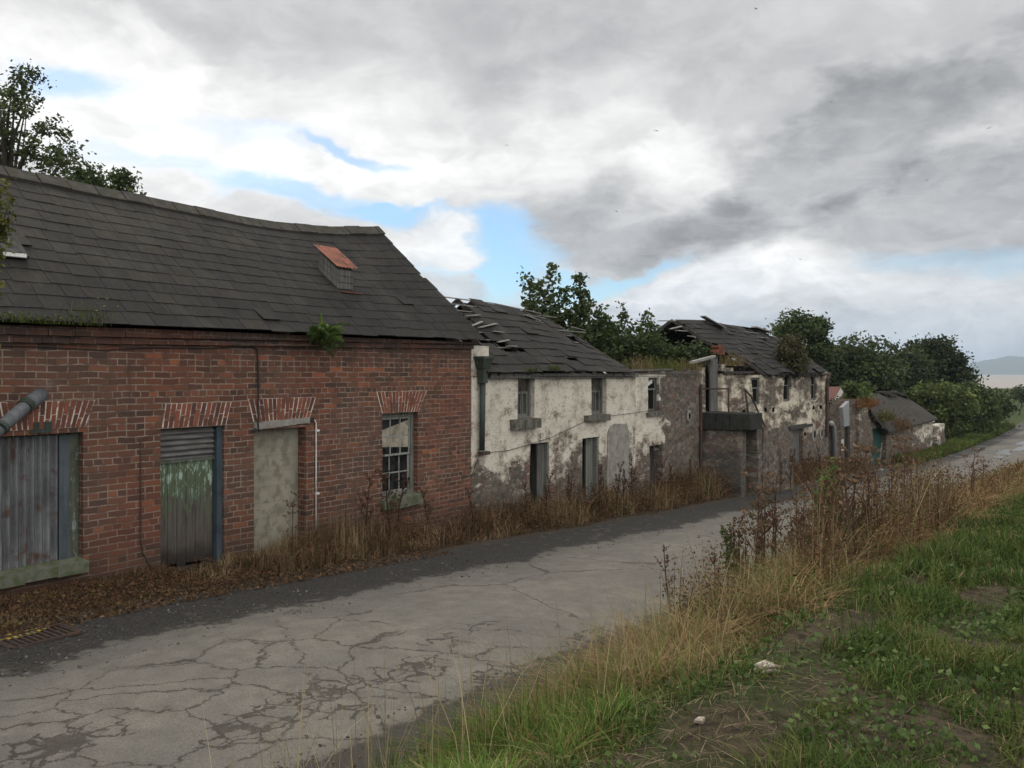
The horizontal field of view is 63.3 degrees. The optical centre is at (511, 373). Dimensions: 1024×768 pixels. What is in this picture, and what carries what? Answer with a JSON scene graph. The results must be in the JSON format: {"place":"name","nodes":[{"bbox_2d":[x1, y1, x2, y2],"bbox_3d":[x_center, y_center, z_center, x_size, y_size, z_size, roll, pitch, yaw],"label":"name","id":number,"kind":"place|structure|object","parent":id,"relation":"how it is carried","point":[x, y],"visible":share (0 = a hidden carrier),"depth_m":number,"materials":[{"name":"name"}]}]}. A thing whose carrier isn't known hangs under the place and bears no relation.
{"place":"outdoors","nodes":[
{"label":"outdoors","id":0,"kind":"place"},
{"bbox_2d":[0,421,1023,767],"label":"road","id":1,"kind":"structure","parent":0,"point":[142,703],"depth_m":7.53,"materials":[{"name":"grey asphalt"}]},
{"bbox_2d":[0,623,81,649],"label":"drain grate","id":2,"kind":"object","parent":1,"relation":"on","point":[50,633],"visible":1,"depth_m":7.76,"materials":[{"name":"metal"}]},
{"bbox_2d":[0,542,452,637],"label":"leaf litter","id":3,"kind":"object","parent":1,"relation":"on","point":[100,611],"visible":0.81,"depth_m":9.39,"materials":[{"name":"brown plant"}]},
{"bbox_2d":[0,502,749,767],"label":"gravel","id":4,"kind":"structure","parent":1,"relation":"on","point":[278,766],"depth_m":8.27,"materials":[{"name":"grey gravel"}]},
{"bbox_2d":[0,388,1023,767],"bbox_3d":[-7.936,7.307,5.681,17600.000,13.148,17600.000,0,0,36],"label":"ground","id":5,"kind":"structure","parent":0,"point":[716,748],"depth_m":4.39,"materials":[{"name":"brown soil"}]},
{"bbox_2d":[0,176,16,347],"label":"overhanging branch","id":6,"kind":"object","parent":5,"relation":"on","point":[4,225],"visible":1,"depth_m":7.17,"materials":[{"name":"green plant"}]},
{"bbox_2d":[0,59,103,180],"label":"ash tree","id":7,"kind":"object","parent":5,"relation":"on","point":[12,155],"visible":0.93,"depth_m":20.80,"materials":[{"name":"green plant"}]},
{"bbox_2d":[58,162,146,194],"bbox_3d":[-9.906,-1.545,19.951,1.970,7.096,1.965,0,0,36],"label":"ash tree","id":8,"kind":"object","parent":5,"relation":"on","point":[121,178],"visible":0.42,"depth_m":19.82,"materials":[{"name":"green plant"}]},
{"bbox_2d":[0,165,485,594],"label":"brick house","id":9,"kind":"structure","parent":5,"relation":"on","point":[206,401],"depth_m":11.48,"materials":[{"name":"brick"}]},
{"bbox_2d":[1,432,78,556],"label":"window frame","id":10,"kind":"structure","parent":9,"relation":"in","point":[74,437],"depth_m":9.76,"materials":[{"name":"grey wood"}]},
{"bbox_2d":[0,305,130,327],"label":"eaves plant","id":11,"kind":"object","parent":9,"relation":"on","point":[21,319],"visible":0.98,"depth_m":9.10,"materials":[{"name":"green plant"}]},
{"bbox_2d":[57,297,118,327],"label":"eaves plant","id":12,"kind":"object","parent":9,"relation":"on","point":[92,317],"visible":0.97,"depth_m":9.59,"materials":[{"name":"green plant"}]},
{"bbox_2d":[160,426,213,568],"bbox_3d":[-4.322,1.655,11.008,0.155,1.893,0.932,0,0,36],"label":"door","id":13,"kind":"structure","parent":9,"relation":"in","point":[186,484],"depth_m":10.95,"materials":[{"name":"grey"}]},
{"bbox_2d":[254,428,297,553],"bbox_3d":[-3.539,1.788,12.194,0.089,1.970,0.929,0,0,36],"label":"blocked doorway","id":14,"kind":"structure","parent":9,"relation":"in","point":[275,450],"depth_m":12.19,"materials":[{"name":"beige concrete"}]},
{"bbox_2d":[306,313,350,356],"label":"fern","id":15,"kind":"object","parent":9,"relation":"attached to","point":[325,335],"visible":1,"depth_m":12.34,"materials":[{"name":"green plant"}]},
{"bbox_2d":[380,412,422,510],"bbox_3d":[-1.937,1.471,14.132,0.297,1.597,0.957,0,0,36],"label":"window","id":16,"kind":"structure","parent":9,"relation":"in","point":[397,428],"depth_m":14.25,"materials":[{"name":"paint"}]},
{"bbox_2d":[282,490,302,555],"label":"dead dock","id":17,"kind":"object","parent":5,"relation":"on","point":[292,511],"visible":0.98,"depth_m":11.76,"materials":[{"name":"brown plant"}]},
{"bbox_2d":[355,469,377,544],"bbox_3d":[-2.241,2.137,12.751,0.337,1.304,0.300,0,0,1],"label":"dead dock","id":18,"kind":"object","parent":5,"relation":"on","point":[367,500],"visible":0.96,"depth_m":12.74,"materials":[{"name":"brown plant"}]},
{"bbox_2d":[377,469,400,538],"bbox_3d":[-1.947,2.162,13.105,0.389,1.349,0.346,0,0,-5],"label":"dead dock","id":19,"kind":"object","parent":5,"relation":"on","point":[391,504],"visible":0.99,"depth_m":13.09,"materials":[{"name":"brown plant"}]},
{"bbox_2d":[395,473,409,534],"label":"dead dock","id":20,"kind":"object","parent":5,"relation":"on","point":[404,487],"visible":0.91,"depth_m":13.72,"materials":[{"name":"brown plant"}]},
{"bbox_2d":[352,713,468,767],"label":"grass tussock","id":21,"kind":"object","parent":5,"relation":"on","point":[408,751],"depth_m":5.12,"materials":[{"name":"green plant"}]},
{"bbox_2d":[418,486,432,534],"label":"dead dock","id":22,"kind":"object","parent":5,"relation":"on","point":[426,512],"visible":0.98,"depth_m":13.93,"materials":[{"name":"brown plant"}]},
{"bbox_2d":[0,447,859,629],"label":"dry undergrowth","id":23,"kind":"object","parent":5,"relation":"on","point":[380,541],"visible":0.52,"depth_m":13.89,"materials":[{"name":"brown plant"}]},
{"bbox_2d":[0,457,865,619],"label":"dead leaves","id":24,"kind":"object","parent":5,"relation":"on","point":[814,470],"visible":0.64,"depth_m":13.20,"materials":[{"name":"brown plant"}]},
{"bbox_2d":[465,488,477,535],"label":"dead dock","id":25,"kind":"object","parent":5,"relation":"on","point":[470,507],"visible":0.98,"depth_m":14.53,"materials":[{"name":"brown plant"}]},
{"bbox_2d":[396,681,607,767],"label":"grass tussock","id":26,"kind":"object","parent":5,"relation":"on","point":[474,744],"depth_m":4.63,"materials":[{"name":"plant"}]},
{"bbox_2d":[367,666,678,767],"bbox_3d":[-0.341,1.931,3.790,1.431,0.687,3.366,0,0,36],"label":"lush grass","id":27,"kind":"structure","parent":5,"relation":"on","point":[550,743],"depth_m":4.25,"materials":[{"name":"green plant"}]},
{"bbox_2d":[444,296,637,516],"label":"white cottage","id":28,"kind":"structure","parent":5,"relation":"on","point":[534,428],"depth_m":18.16,"materials":[{"name":"paint"}]},
{"bbox_2d":[510,378,541,429],"bbox_3d":[0.189,0.605,17.131,0.404,1.069,0.940,0,0,36],"label":"window","id":29,"kind":"structure","parent":28,"relation":"in","point":[523,421],"depth_m":17.27,"materials":[{"name":"grey wood"}]},
{"bbox_2d":[536,444,543,505],"bbox_3d":[0.602,2.583,17.815,0.040,2.149,0.245,0,0,36],"label":"door","id":30,"kind":"structure","parent":28,"relation":"in","point":[539,447],"depth_m":17.78,"materials":[{"name":"grey wood"}]},
{"bbox_2d":[582,437,597,504],"bbox_3d":[1.749,2.677,19.614,0.430,2.367,0.372,0,0,36],"label":"door","id":31,"kind":"structure","parent":28,"relation":"in","point":[589,446],"depth_m":19.61,"materials":[{"name":"grey wood"}]},
{"bbox_2d":[584,378,610,421],"bbox_3d":[1.902,0.603,19.530,0.397,1.045,1.062,0,0,36],"label":"window","id":32,"kind":"structure","parent":28,"relation":"in","point":[598,415],"depth_m":19.80,"materials":[{"name":"grey wood"}]},
{"bbox_2d":[90,476,997,767],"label":"grass stalks","id":33,"kind":"object","parent":5,"relation":"on","point":[464,714],"depth_m":4.74,"materials":[{"name":"plant"}]},
{"bbox_2d":[540,473,552,517],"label":"dead dock","id":34,"kind":"object","parent":5,"relation":"on","point":[547,496],"visible":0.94,"depth_m":16.65,"materials":[{"name":"brown plant"}]},
{"bbox_2d":[625,455,637,499],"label":"dead dock","id":35,"kind":"object","parent":5,"relation":"on","point":[631,473],"visible":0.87,"depth_m":20.29,"materials":[{"name":"brown plant"}]},
{"bbox_2d":[626,368,700,496],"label":"roofless cottage","id":36,"kind":"structure","parent":5,"relation":"on","point":[667,414],"depth_m":22.64,"materials":[{"name":"grey"}]},
{"bbox_2d":[615,353,665,372],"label":"grass tuft","id":37,"kind":"object","parent":36,"relation":"on","point":[649,365],"visible":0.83,"depth_m":21.73,"materials":[{"name":"brown plant"}]},
{"bbox_2d":[649,446,654,492],"bbox_3d":[3.638,2.894,22.282,0.096,1.966,0.743,0,0,36],"label":"door","id":38,"kind":"structure","parent":36,"relation":"in","point":[652,466],"depth_m":22.44,"materials":[{"name":"grey wood"}]},
{"bbox_2d":[625,349,679,372],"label":"grass tuft","id":39,"kind":"object","parent":36,"relation":"on","point":[660,366],"visible":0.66,"depth_m":22.59,"materials":[{"name":"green plant"}]},
{"bbox_2d":[646,377,660,416],"bbox_3d":[3.694,0.626,22.015,0.237,1.034,0.776,0,0,36],"label":"window","id":40,"kind":"structure","parent":36,"relation":"in","point":[652,382],"depth_m":22.19,"materials":[{"name":"grey wood"}]},
{"bbox_2d":[654,353,700,372],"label":"grass tuft","id":41,"kind":"object","parent":36,"relation":"on","point":[674,366],"visible":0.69,"depth_m":23.40,"materials":[{"name":"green plant"}]},
{"bbox_2d":[654,544,675,612],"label":"dead dock","id":42,"kind":"object","parent":5,"relation":"on","point":[664,570],"visible":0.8,"depth_m":9.33,"materials":[{"name":"brown plant"}]},
{"bbox_2d":[342,455,1023,767],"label":"tall grass","id":43,"kind":"structure","parent":5,"relation":"on","point":[659,664],"depth_m":6.33,"materials":[{"name":"beige plant"}]},
{"bbox_2d":[613,316,830,464],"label":"end cottage","id":44,"kind":"structure","parent":5,"relation":"on","point":[795,414],"depth_m":30.62,"materials":[{"name":"white paint"}]},
{"bbox_2d":[591,301,637,365],"bbox_3d":[3.084,-1.177,25.538,1.407,2.156,0.919,0,0,-11],"label":"sycamore sapling","id":45,"kind":"object","parent":44,"relation":"on","point":[611,330],"visible":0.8,"depth_m":25.45,"materials":[{"name":"green plant"}]},
{"bbox_2d":[581,315,667,372],"bbox_3d":[3.296,-0.330,27.014,2.218,3.338,4.340,0,0,-20],"label":"bush","id":46,"kind":"object","parent":44,"relation":"on","point":[638,344],"visible":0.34,"depth_m":25.57,"materials":[{"name":"green plant"}]},
{"bbox_2d":[626,307,671,372],"bbox_3d":[4.111,-0.941,27.052,2.259,2.412,1.902,0,0,36],"label":"young tree","id":47,"kind":"object","parent":44,"relation":"on","point":[650,325],"visible":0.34,"depth_m":26.92,"materials":[{"name":"green plant"}]},
{"bbox_2d":[625,331,719,371],"bbox_3d":[4.706,0.017,26.543,4.128,2.853,2.672,0,0,36],"label":"bush","id":48,"kind":"object","parent":44,"relation":"on","point":[689,352],"visible":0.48,"depth_m":25.46,"materials":[{"name":"green plant"}]},
{"bbox_2d":[709,359,717,410],"bbox_3d":[6.241,0.365,25.735,0.050,1.650,0.580,0,0,36],"label":"door","id":49,"kind":"structure","parent":44,"relation":"in","point":[713,372],"depth_m":25.68,"materials":[{"name":"grey wood"}]},
{"bbox_2d":[710,345,725,354],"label":"loose bricks","id":50,"kind":"object","parent":44,"relation":"on","point":[719,350],"visible":0.92,"depth_m":25.95,"materials":[{"name":"red brick"}]},
{"bbox_2d":[708,351,751,367],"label":"grass tuft","id":51,"kind":"object","parent":44,"relation":"on","point":[734,360],"visible":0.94,"depth_m":27.04,"materials":[{"name":"beige plant"}]},
{"bbox_2d":[751,377,758,403],"bbox_3d":[8.283,0.597,28.518,0.090,0.913,0.887,0,0,36],"label":"window","id":52,"kind":"structure","parent":44,"relation":"in","point":[755,381],"depth_m":28.75,"materials":[{"name":"grey wood"}]},
{"bbox_2d":[783,375,788,401],"bbox_3d":[10.264,0.552,31.286,0.090,1.001,0.821,0,0,36],"label":"window","id":53,"kind":"structure","parent":44,"relation":"in","point":[786,379],"depth_m":31.45,"materials":[{"name":"grey wood"}]},
{"bbox_2d":[766,331,812,379],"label":"roof shrub","id":54,"kind":"object","parent":44,"relation":"on","point":[789,353],"visible":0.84,"depth_m":31.72,"materials":[{"name":"green plant"}]},
{"bbox_2d":[792,429,798,464],"bbox_3d":[10.972,3.627,32.407,0.035,2.997,1.488,0,0,36],"label":"door","id":55,"kind":"structure","parent":44,"relation":"in","point":[795,433],"depth_m":32.71,"materials":[{"name":"grey wood"}]},
{"bbox_2d":[718,525,738,594],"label":"leafy weed","id":56,"kind":"object","parent":5,"relation":"on","point":[727,537],"visible":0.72,"depth_m":10.29,"materials":[{"name":"green plant"}]},
{"bbox_2d":[729,516,740,587],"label":"dead dock","id":57,"kind":"object","parent":5,"relation":"on","point":[733,533],"visible":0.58,"depth_m":10.88,"materials":[{"name":"brown plant"}]},
{"bbox_2d":[726,522,745,583],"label":"leafy weed","id":58,"kind":"object","parent":5,"relation":"on","point":[736,531],"visible":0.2,"depth_m":11.16,"materials":[{"name":"green plant"}]},
{"bbox_2d":[726,514,749,583],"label":"dead dock","id":59,"kind":"object","parent":5,"relation":"on","point":[739,542],"visible":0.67,"depth_m":10.76,"materials":[{"name":"brown plant"}]},
{"bbox_2d":[699,384,793,496],"bbox_3d":[7.412,2.761,25.816,1.519,4.878,4.542,0,0,36],"label":"stone landing","id":60,"kind":"object","parent":5,"relation":"on","point":[737,442],"visible":0.49,"depth_m":24.40,"materials":[{"name":"black stone"}]},
{"bbox_2d":[484,477,1023,767],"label":"grass","id":61,"kind":"structure","parent":5,"relation":"on","point":[877,590],"depth_m":5.31,"materials":[{"name":"green plant"}]},
{"bbox_2d":[732,469,779,584],"bbox_3d":[3.024,2.058,10.265,0.510,1.756,0.586,0,0,44],"label":"dead hogweed","id":62,"kind":"object","parent":5,"relation":"on","point":[744,472],"visible":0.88,"depth_m":10.28,"materials":[{"name":"brown plant"}]},
{"bbox_2d":[748,494,769,549],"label":"leafy weed","id":63,"kind":"object","parent":5,"relation":"on","point":[757,516],"visible":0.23,"depth_m":14.17,"materials":[{"name":"green plant"}]},
{"bbox_2d":[745,521,774,578],"bbox_3d":[3.057,2.346,10.133,0.318,1.112,0.411,0,0,31],"label":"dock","id":64,"kind":"object","parent":5,"relation":"on","point":[763,524],"visible":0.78,"depth_m":10.10,"materials":[{"name":"brown plant"}]},
{"bbox_2d":[749,499,779,567],"bbox_3d":[3.193,2.268,10.636,0.374,1.338,0.323,0,0,-6],"label":"dead dock","id":65,"kind":"object","parent":5,"relation":"on","point":[764,520],"visible":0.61,"depth_m":10.61,"materials":[{"name":"brown plant"}]},
{"bbox_2d":[754,660,779,673],"bbox_3d":[1.507,1.739,4.918,0.154,0.073,0.053,0,0,12],"label":"stone","id":66,"kind":"object","parent":5,"relation":"on","point":[761,664],"visible":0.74,"depth_m":4.90,"materials":[{"name":"beige stone"}]},
{"bbox_2d":[742,476,793,561],"bbox_3d":[3.443,2.173,11.059,0.656,1.618,0.455,0,0,-30],"label":"dead hogweed","id":67,"kind":"object","parent":5,"relation":"on","point":[769,490],"visible":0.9,"depth_m":11.04,"materials":[{"name":"brown plant"}]},
{"bbox_2d":[524,522,1023,767],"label":"herbs","id":68,"kind":"object","parent":5,"relation":"on","point":[898,707],"visible":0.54,"depth_m":4.84,"materials":[{"name":"green plant"}]},
{"bbox_2d":[759,488,795,554],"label":"dead hogweed","id":69,"kind":"object","parent":5,"relation":"on","point":[776,518],"visible":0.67,"depth_m":10.99,"materials":[{"name":"brown plant"}]},
{"bbox_2d":[547,569,1022,767],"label":"straw","id":70,"kind":"object","parent":5,"relation":"on","point":[659,760],"visible":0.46,"depth_m":4.17,"materials":[{"name":"beige plant"}]},
{"bbox_2d":[780,495,812,560],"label":"dead hogweed","id":71,"kind":"object","parent":5,"relation":"on","point":[794,535],"visible":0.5,"depth_m":10.63,"materials":[{"name":"brown plant"}]},
{"bbox_2d":[764,307,837,369],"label":"sycamore tree","id":72,"kind":"object","parent":5,"relation":"on","point":[814,330],"visible":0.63,"depth_m":51.56,"materials":[{"name":"green plant"}]},
{"bbox_2d":[788,507,820,558],"bbox_3d":[3.688,2.276,10.480,0.428,1.164,0.297,0,0,37],"label":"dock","id":73,"kind":"object","parent":5,"relation":"on","point":[808,529],"visible":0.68,"depth_m":10.49,"materials":[{"name":"brown plant"}]},
{"bbox_2d":[598,427,1023,653],"bbox_3d":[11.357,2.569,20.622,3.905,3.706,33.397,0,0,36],"label":"tall dry stalks","id":74,"kind":"object","parent":5,"relation":"on","point":[889,513],"visible":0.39,"depth_m":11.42,"materials":[{"name":"brown plant"}]},
{"bbox_2d":[792,469,841,559],"bbox_3d":[4.069,2.080,11.001,0.710,1.662,0.549,0,0,39],"label":"dead hogweed","id":75,"kind":"object","parent":5,"relation":"on","point":[822,472],"visible":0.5,"depth_m":10.97,"materials":[{"name":"brown plant"}]},
{"bbox_2d":[810,457,847,539],"bbox_3d":[4.725,2.114,12.254,0.733,1.771,0.548,0,0,5],"label":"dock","id":76,"kind":"object","parent":5,"relation":"on","point":[824,477],"visible":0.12,"depth_m":12.23,"materials":[{"name":"brown plant"}]},
{"bbox_2d":[814,470,850,542],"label":"dead hogweed","id":77,"kind":"object","parent":5,"relation":"on","point":[838,511],"visible":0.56,"depth_m":10.95,"materials":[{"name":"brown plant"}]},
{"bbox_2d":[828,421,844,459],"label":"yard wall","id":78,"kind":"structure","parent":5,"relation":"on","point":[837,439],"depth_m":36.81,"materials":[{"name":"concrete"}]},
{"bbox_2d":[818,480,854,532],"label":"dead hogweed","id":79,"kind":"object","parent":5,"relation":"on","point":[828,490],"visible":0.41,"depth_m":11.38,"materials":[{"name":"brown plant"}]},
{"bbox_2d":[829,386,844,402],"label":"red shed","id":80,"kind":"structure","parent":5,"relation":"on","point":[834,392],"depth_m":56.21,"materials":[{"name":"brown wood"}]},
{"bbox_2d":[821,442,879,574],"bbox_3d":[4.200,1.764,10.305,0.589,1.810,0.848,0,0,-32],"label":"dead hogweed","id":81,"kind":"object","parent":5,"relation":"on","point":[856,477],"visible":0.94,"depth_m":10.32,"materials":[{"name":"brown plant"}]},
{"bbox_2d":[846,501,861,565],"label":"dead dock","id":82,"kind":"object","parent":5,"relation":"on","point":[854,526],"visible":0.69,"depth_m":10.90,"materials":[{"name":"brown plant"}]},
{"bbox_2d":[829,443,879,538],"bbox_3d":[4.708,1.945,11.422,0.623,1.975,0.716,0,0,28],"label":"dead hogweed","id":83,"kind":"object","parent":5,"relation":"on","point":[855,469],"visible":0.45,"depth_m":11.40,"materials":[{"name":"brown plant"}]},
{"bbox_2d":[807,330,914,415],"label":"broadleaf tree","id":84,"kind":"object","parent":5,"relation":"on","point":[860,362],"visible":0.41,"depth_m":64.58,"materials":[{"name":"green plant"}]},
{"bbox_2d":[856,471,880,547],"bbox_3d":[4.792,2.022,11.225,0.373,1.473,0.293,0,0,-33],"label":"dead dock","id":85,"kind":"object","parent":5,"relation":"on","point":[868,504],"visible":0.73,"depth_m":11.21,"materials":[{"name":"brown plant"}]},
{"bbox_2d":[854,447,890,522],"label":"dead hogweed","id":86,"kind":"object","parent":5,"relation":"on","point":[869,463],"visible":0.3,"depth_m":12.86,"materials":[{"name":"brown plant"}]},
{"bbox_2d":[829,390,944,464],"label":"stone hut","id":87,"kind":"object","parent":5,"relation":"on","point":[866,428],"visible":0.35,"depth_m":45.55,"materials":[{"name":"grey stone"}]},
{"bbox_2d":[836,380,876,400],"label":"bush","id":88,"kind":"object","parent":87,"relation":"on","point":[853,390],"visible":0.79,"depth_m":40.42,"materials":[{"name":"green plant"}]},
{"bbox_2d":[849,394,884,409],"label":"wall weed","id":89,"kind":"object","parent":87,"relation":"on","point":[864,403],"depth_m":39.82,"materials":[{"name":"brown plant"}]},
{"bbox_2d":[871,427,880,464],"bbox_3d":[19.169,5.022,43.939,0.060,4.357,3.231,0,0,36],"label":"door","id":90,"kind":"structure","parent":87,"relation":"in","point":[876,432],"depth_m":44.26,"materials":[{"name":"teal wood"}]},
{"bbox_2d":[873,408,899,421],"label":"wall weed","id":91,"kind":"object","parent":87,"relation":"attached to","point":[888,416],"depth_m":43.36,"materials":[{"name":"green plant"}]},
{"bbox_2d":[887,415,916,432],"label":"wall weed","id":92,"kind":"object","parent":87,"relation":"attached to","point":[901,424],"depth_m":46.70,"materials":[{"name":"brown plant"}]},
{"bbox_2d":[878,453,907,510],"bbox_3d":[7.820,2.524,17.062,0.426,1.785,0.542,0,0,-3],"label":"dead dock","id":93,"kind":"object","parent":5,"relation":"on","point":[892,477],"visible":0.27,"depth_m":16.97,"materials":[{"name":"brown plant"}]},
{"bbox_2d":[888,435,921,491],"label":"dead hogweed","id":94,"kind":"object","parent":5,"relation":"on","point":[904,458],"visible":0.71,"depth_m":16.06,"materials":[{"name":"brown plant"}]},
{"bbox_2d":[886,436,929,517],"bbox_3d":[8.655,2.441,18.179,0.744,2.163,0.855,0,0,-23],"label":"dead hogweed","id":95,"kind":"object","parent":5,"relation":"on","point":[906,456],"visible":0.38,"depth_m":18.10,"materials":[{"name":"brown plant"}]},
{"bbox_2d":[875,332,949,399],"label":"broadleaf tree","id":96,"kind":"object","parent":5,"relation":"on","point":[917,369],"visible":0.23,"depth_m":73.29,"materials":[{"name":"green plant"}]},
{"bbox_2d":[896,332,989,386],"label":"broadleaf tree","id":97,"kind":"object","parent":5,"relation":"on","point":[948,352],"visible":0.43,"depth_m":82.37,"materials":[{"name":"green plant"}]},
{"bbox_2d":[904,376,987,439],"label":"hedge bush","id":98,"kind":"object","parent":5,"relation":"on","point":[945,404],"visible":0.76,"depth_m":68.81,"materials":[{"name":"green plant"}]},
{"bbox_2d":[892,423,1015,463],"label":"verge grass","id":99,"kind":"structure","parent":5,"relation":"on","point":[959,443],"depth_m":60.10,"materials":[{"name":"green plant"}]},
{"bbox_2d":[955,447,984,493],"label":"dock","id":100,"kind":"object","parent":5,"relation":"on","point":[972,464],"visible":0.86,"depth_m":20.36,"materials":[{"name":"brown plant"}]},
{"bbox_2d":[951,376,1020,435],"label":"hedge bush","id":101,"kind":"object","parent":5,"relation":"on","point":[990,407],"visible":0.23,"depth_m":76.67,"materials":[{"name":"green plant"}]},
{"bbox_2d":[979,388,1023,428],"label":"hedge bush","id":102,"kind":"object","parent":5,"relation":"on","point":[1006,408],"visible":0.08,"depth_m":88.90,"materials":[{"name":"green plant"}]},
{"bbox_2d":[1004,384,1023,414],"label":"hedge bush","id":103,"kind":"object","parent":5,"relation":"on","point":[1017,392],"visible":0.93,"depth_m":124.73,"materials":[{"name":"green plant"}]},
{"bbox_2d":[0,0,1023,363],"label":"sky","id":104,"kind":"structure","parent":0,"point":[398,117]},
{"bbox_2d":[516,262,609,349],"bbox_3d":[1.553,-1.667,25.547,2.608,3.642,2.660,0,0,36],"label":"sycamore sapling","id":105,"kind":"object","parent":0,"point":[582,308],"visible":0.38,"depth_m":25.28,"materials":[{"name":"green plant"}]},
{"bbox_2d":[958,356,1023,374],"bbox_3d":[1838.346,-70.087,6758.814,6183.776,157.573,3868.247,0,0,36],"label":"hills","id":106,"kind":"structure","parent":0,"point":[1009,365],"depth_m":5597.77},
{"bbox_2d":[961,375,1023,387],"bbox_3d":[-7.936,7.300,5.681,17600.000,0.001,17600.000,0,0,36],"label":"sea","id":107,"kind":"structure","parent":0,"point":[1003,381],"depth_m":749.91,"materials":[{"name":"beige liquid"}]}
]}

